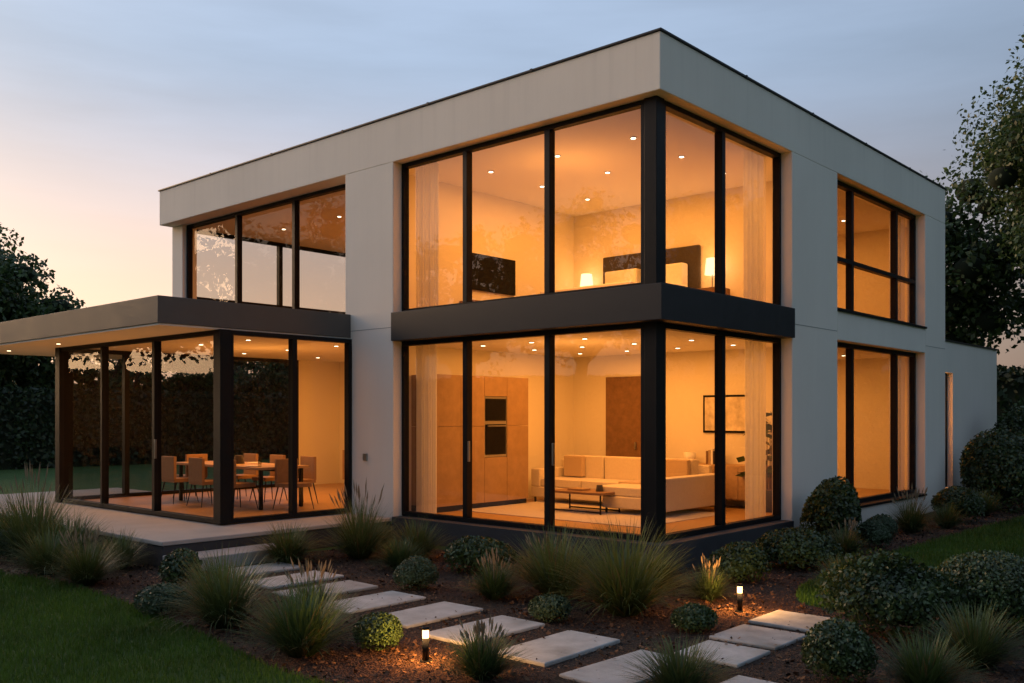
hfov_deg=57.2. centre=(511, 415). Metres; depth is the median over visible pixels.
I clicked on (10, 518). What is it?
ornamental grass
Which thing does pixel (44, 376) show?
tree
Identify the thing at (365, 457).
outdoor socket
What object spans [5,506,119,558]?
ornamental grass
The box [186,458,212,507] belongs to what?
dining chair
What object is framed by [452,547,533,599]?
ornamental grass
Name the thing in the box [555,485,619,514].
coffee table
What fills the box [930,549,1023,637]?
shrub
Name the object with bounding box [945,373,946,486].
annex window frame
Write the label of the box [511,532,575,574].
ornamental grass
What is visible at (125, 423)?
dining glazing frame
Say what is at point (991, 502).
ornamental grass
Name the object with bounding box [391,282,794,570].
house slabs
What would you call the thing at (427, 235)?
bed curtain
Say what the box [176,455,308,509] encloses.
dining table
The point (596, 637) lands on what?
path debris
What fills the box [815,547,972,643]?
shrub
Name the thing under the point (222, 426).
dining posts
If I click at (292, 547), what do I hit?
ornamental grass
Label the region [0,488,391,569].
terrace
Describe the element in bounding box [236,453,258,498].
dining chair
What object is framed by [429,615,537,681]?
ornamental grass
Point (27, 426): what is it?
hedge
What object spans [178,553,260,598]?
ornamental grass
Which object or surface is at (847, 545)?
ornamental grass
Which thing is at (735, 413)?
picture wall
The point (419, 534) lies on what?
ornamental grass
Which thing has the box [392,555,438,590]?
shrub
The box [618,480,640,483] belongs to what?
sofa throw
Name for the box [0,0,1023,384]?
sky
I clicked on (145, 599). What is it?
shrub
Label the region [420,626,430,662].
path light
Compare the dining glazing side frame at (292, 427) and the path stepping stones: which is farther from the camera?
the dining glazing side frame at (292, 427)
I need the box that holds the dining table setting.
[246,462,260,466]
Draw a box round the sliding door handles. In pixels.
[154,439,553,465]
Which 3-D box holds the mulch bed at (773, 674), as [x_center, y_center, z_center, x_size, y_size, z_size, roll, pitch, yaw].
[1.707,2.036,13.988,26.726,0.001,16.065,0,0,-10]
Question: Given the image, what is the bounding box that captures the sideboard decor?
[684,449,714,463]
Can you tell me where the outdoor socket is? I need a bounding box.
[363,454,367,460]
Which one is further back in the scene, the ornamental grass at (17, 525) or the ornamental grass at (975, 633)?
the ornamental grass at (17, 525)
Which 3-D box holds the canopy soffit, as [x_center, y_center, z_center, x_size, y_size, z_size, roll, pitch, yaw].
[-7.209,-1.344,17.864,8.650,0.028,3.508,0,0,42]
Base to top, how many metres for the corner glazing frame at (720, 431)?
2.900 m
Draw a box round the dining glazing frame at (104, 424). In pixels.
[61,330,213,522]
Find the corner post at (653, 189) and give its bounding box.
[644,95,663,283]
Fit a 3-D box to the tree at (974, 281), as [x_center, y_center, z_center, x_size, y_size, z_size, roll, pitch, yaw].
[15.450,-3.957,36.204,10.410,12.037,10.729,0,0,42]
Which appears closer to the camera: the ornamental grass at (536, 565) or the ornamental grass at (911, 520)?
the ornamental grass at (536, 565)
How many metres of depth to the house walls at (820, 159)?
15.70 m
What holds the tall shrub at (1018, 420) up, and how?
on the mulch bed at (773, 674)
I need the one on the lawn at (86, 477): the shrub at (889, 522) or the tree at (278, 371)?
the tree at (278, 371)
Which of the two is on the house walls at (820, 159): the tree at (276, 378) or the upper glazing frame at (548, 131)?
the upper glazing frame at (548, 131)
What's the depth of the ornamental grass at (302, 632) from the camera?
7.88 m
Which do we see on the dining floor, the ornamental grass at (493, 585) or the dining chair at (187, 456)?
the dining chair at (187, 456)
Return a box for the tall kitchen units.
[411,374,527,512]
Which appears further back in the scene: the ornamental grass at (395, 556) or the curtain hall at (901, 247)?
the curtain hall at (901, 247)
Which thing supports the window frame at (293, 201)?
attached to the house walls at (820, 159)
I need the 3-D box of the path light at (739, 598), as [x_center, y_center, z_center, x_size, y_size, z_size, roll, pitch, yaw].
[2.372,1.893,9.773,0.100,0.295,0.100,0,0,42]
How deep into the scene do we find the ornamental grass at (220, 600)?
8.96 m
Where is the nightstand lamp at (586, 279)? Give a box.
[580,273,592,286]
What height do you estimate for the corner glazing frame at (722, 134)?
2.500 m
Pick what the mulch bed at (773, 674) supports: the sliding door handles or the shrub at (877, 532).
the shrub at (877, 532)
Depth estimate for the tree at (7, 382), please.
39.67 m
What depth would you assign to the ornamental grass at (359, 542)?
13.30 m
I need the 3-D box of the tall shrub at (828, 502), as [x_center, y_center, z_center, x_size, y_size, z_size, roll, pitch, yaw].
[4.969,1.491,14.530,0.991,1.139,1.032,0,0,42]
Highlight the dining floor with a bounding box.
[73,483,349,524]
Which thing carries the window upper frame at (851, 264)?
attached to the house walls at (820, 159)
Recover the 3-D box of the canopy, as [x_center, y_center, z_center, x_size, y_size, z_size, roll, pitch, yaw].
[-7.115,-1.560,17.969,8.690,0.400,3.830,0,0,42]
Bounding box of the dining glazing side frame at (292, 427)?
[231,330,351,522]
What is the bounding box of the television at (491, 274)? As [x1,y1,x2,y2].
[459,253,515,302]
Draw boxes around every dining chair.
[161,456,198,503]
[175,454,208,498]
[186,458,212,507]
[234,460,257,508]
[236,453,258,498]
[249,455,287,501]
[273,458,313,508]
[279,456,317,503]
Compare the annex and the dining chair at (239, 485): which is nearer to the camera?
the dining chair at (239, 485)
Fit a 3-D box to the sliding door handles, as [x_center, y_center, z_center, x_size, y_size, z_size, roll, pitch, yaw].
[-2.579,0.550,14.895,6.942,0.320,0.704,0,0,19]
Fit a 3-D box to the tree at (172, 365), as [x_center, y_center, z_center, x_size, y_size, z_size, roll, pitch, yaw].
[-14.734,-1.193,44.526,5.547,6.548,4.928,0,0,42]
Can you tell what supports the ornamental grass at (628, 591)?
on the mulch bed at (773, 674)
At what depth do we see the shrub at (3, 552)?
13.07 m
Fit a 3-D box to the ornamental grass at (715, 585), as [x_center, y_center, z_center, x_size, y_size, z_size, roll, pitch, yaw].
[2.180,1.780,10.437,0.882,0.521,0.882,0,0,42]
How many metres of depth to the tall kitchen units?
16.77 m
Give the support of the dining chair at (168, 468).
on the dining floor
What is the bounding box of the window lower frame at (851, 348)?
[837,342,915,502]
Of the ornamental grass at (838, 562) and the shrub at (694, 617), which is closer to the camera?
the shrub at (694, 617)
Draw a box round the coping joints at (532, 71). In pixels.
[209,68,910,174]
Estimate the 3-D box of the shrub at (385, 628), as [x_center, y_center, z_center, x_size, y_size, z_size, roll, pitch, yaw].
[-1.168,1.870,8.187,0.451,0.331,0.462,0,0,42]
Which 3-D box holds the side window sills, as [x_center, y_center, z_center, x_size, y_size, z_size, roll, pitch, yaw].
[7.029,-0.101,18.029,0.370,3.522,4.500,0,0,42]
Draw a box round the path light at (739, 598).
[735,583,744,612]
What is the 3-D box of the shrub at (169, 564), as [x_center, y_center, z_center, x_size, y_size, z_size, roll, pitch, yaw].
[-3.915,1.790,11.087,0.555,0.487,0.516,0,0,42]
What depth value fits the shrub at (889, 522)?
15.43 m
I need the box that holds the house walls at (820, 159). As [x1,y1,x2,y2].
[160,31,944,533]
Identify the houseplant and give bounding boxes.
[735,412,771,512]
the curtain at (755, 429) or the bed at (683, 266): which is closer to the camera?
the curtain at (755, 429)
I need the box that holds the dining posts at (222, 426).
[55,329,230,524]
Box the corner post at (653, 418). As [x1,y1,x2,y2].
[644,322,663,542]
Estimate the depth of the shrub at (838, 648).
7.04 m
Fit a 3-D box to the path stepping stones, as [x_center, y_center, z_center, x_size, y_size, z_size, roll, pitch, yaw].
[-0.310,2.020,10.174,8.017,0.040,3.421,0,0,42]
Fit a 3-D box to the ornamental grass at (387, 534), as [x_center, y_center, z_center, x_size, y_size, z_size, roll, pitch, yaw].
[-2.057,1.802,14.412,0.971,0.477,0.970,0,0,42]
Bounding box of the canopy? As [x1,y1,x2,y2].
[0,295,350,358]
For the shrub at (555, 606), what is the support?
on the mulch bed at (773, 674)
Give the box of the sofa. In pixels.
[531,455,714,512]
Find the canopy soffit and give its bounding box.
[0,323,349,358]
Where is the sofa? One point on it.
(690, 483)
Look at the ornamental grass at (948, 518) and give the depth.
16.96 m
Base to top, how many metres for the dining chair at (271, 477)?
0.890 m
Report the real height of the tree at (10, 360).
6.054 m
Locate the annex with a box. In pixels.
[945,339,997,494]
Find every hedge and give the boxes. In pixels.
[0,386,287,469]
[997,364,1023,427]
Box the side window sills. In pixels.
[837,308,926,507]
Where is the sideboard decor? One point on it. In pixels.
(710, 456)
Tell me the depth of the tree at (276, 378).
46.65 m
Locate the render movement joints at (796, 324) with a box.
[356,324,943,348]
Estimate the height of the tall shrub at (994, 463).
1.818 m
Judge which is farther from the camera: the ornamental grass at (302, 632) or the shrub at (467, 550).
the shrub at (467, 550)
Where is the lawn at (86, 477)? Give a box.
[0,458,1023,682]
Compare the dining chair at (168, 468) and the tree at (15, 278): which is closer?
the dining chair at (168, 468)
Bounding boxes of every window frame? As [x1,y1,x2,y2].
[186,184,345,308]
[197,229,345,313]
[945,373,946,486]
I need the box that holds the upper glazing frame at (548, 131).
[402,99,643,310]
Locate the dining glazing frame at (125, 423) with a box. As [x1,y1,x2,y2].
[70,349,298,499]
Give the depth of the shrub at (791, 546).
12.31 m
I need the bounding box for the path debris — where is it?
[244,562,818,681]
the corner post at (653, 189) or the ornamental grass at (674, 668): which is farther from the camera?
the corner post at (653, 189)
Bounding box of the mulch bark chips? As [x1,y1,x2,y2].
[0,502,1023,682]
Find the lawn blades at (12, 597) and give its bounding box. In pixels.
[0,568,343,682]
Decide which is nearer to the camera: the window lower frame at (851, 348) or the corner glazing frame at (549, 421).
the corner glazing frame at (549, 421)
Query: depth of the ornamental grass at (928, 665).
6.82 m
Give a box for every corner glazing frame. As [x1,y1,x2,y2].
[402,323,643,540]
[664,100,780,305]
[664,323,780,540]
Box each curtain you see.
[416,162,438,307]
[416,344,436,513]
[743,150,765,301]
[745,340,765,519]
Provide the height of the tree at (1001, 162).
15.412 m
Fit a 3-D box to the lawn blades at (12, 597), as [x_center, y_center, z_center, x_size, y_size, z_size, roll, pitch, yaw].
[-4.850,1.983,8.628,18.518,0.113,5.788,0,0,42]
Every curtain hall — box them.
[889,214,904,320]
[889,354,904,491]
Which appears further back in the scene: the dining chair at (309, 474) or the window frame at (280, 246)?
the window frame at (280, 246)
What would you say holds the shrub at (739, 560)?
on the mulch bed at (773, 674)
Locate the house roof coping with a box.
[158,27,946,191]
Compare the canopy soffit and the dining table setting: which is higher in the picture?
the canopy soffit
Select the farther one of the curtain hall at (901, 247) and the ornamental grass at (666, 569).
the curtain hall at (901, 247)
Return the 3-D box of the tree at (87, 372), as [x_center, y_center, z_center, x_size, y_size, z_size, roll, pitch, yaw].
[-17.483,-1.271,40.720,3.441,6.653,4.202,0,0,42]
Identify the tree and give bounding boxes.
[0,222,85,374]
[0,287,49,391]
[0,321,36,383]
[9,302,91,388]
[73,357,151,394]
[109,357,211,395]
[150,357,251,392]
[175,359,270,390]
[234,361,287,394]
[266,362,287,389]
[925,157,1023,354]
[942,34,1023,274]
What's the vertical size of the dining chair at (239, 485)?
0.890 m
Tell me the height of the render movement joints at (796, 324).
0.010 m
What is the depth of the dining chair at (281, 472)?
16.63 m
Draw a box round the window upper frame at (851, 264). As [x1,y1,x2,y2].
[837,180,915,323]
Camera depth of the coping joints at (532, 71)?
15.48 m
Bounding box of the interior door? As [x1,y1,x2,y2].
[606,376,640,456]
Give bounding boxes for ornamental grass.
[0,463,104,559]
[0,506,36,527]
[0,521,86,575]
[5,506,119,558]
[32,520,136,586]
[91,526,153,569]
[149,541,296,637]
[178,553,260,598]
[220,577,377,659]
[242,521,330,564]
[263,557,359,625]
[310,477,402,558]
[368,531,435,569]
[371,520,399,548]
[379,515,456,557]
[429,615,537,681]
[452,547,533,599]
[488,520,605,596]
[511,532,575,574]
[538,512,716,622]
[612,631,739,682]
[641,546,691,588]
[675,553,735,600]
[808,551,856,590]
[826,518,870,557]
[853,627,998,682]
[882,486,944,534]
[900,599,1023,669]
[925,500,969,528]
[971,487,1008,515]
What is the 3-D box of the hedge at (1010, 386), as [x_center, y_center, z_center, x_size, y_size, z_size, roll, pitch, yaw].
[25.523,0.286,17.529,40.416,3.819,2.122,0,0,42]
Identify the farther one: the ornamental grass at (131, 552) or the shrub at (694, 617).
the ornamental grass at (131, 552)
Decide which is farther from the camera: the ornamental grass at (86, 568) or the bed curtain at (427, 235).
the bed curtain at (427, 235)
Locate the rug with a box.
[458,500,726,527]
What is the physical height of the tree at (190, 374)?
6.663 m
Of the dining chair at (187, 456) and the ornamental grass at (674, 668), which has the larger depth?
the dining chair at (187, 456)
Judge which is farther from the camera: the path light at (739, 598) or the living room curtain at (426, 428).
the living room curtain at (426, 428)
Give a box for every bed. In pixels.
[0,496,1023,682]
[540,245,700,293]
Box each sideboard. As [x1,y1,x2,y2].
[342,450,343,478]
[699,463,769,500]
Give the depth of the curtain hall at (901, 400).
19.68 m
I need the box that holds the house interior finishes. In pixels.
[197,109,907,533]
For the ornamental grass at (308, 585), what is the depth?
9.02 m
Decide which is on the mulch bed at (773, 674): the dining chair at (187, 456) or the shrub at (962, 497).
the shrub at (962, 497)
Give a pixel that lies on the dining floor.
(247, 508)
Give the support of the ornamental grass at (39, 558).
on the mulch bed at (773, 674)
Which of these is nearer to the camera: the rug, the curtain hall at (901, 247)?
the rug
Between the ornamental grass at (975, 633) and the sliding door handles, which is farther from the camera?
the sliding door handles
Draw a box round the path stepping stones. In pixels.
[228,562,829,682]
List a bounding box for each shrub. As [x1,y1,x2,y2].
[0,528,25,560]
[133,582,194,616]
[157,548,202,584]
[352,611,403,651]
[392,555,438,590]
[443,535,517,574]
[528,594,571,622]
[670,602,717,632]
[701,541,772,582]
[754,527,843,569]
[799,475,861,545]
[800,617,878,682]
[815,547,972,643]
[859,519,892,547]
[867,513,898,537]
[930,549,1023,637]
[931,486,987,521]
[959,428,1023,513]
[991,397,1023,502]
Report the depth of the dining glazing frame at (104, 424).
15.82 m
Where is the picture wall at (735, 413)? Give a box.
[703,395,744,432]
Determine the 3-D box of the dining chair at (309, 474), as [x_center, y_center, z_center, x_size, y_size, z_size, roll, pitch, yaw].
[-4.011,1.209,17.658,0.512,0.890,0.532,0,0,44]
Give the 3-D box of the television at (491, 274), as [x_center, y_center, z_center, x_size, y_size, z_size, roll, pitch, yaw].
[-0.235,-2.376,17.745,0.348,1.300,1.800,0,0,42]
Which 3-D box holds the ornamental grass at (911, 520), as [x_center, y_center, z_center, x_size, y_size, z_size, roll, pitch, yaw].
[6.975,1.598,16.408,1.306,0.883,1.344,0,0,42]
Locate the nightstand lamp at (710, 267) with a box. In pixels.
[698,257,729,294]
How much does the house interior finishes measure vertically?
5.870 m
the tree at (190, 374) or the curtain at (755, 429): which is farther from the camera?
the tree at (190, 374)
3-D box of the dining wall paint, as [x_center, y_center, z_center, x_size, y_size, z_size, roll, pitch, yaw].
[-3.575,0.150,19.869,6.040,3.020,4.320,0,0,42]
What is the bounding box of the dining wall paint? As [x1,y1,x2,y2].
[186,342,343,484]
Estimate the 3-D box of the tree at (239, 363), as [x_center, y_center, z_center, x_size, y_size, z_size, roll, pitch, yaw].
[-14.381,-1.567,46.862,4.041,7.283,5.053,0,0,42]
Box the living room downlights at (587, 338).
[480,334,734,353]
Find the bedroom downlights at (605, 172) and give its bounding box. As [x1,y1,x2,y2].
[488,137,684,199]
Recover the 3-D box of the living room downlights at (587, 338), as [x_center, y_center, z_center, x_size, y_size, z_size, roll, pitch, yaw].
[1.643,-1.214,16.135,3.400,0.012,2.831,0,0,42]
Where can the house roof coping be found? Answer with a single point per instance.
(605, 47)
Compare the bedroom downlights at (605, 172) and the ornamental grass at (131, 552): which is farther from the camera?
the bedroom downlights at (605, 172)
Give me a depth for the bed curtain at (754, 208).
14.93 m
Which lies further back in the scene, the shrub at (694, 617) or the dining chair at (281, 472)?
the dining chair at (281, 472)
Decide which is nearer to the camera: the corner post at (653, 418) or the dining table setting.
the corner post at (653, 418)
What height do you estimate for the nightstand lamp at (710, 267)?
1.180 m

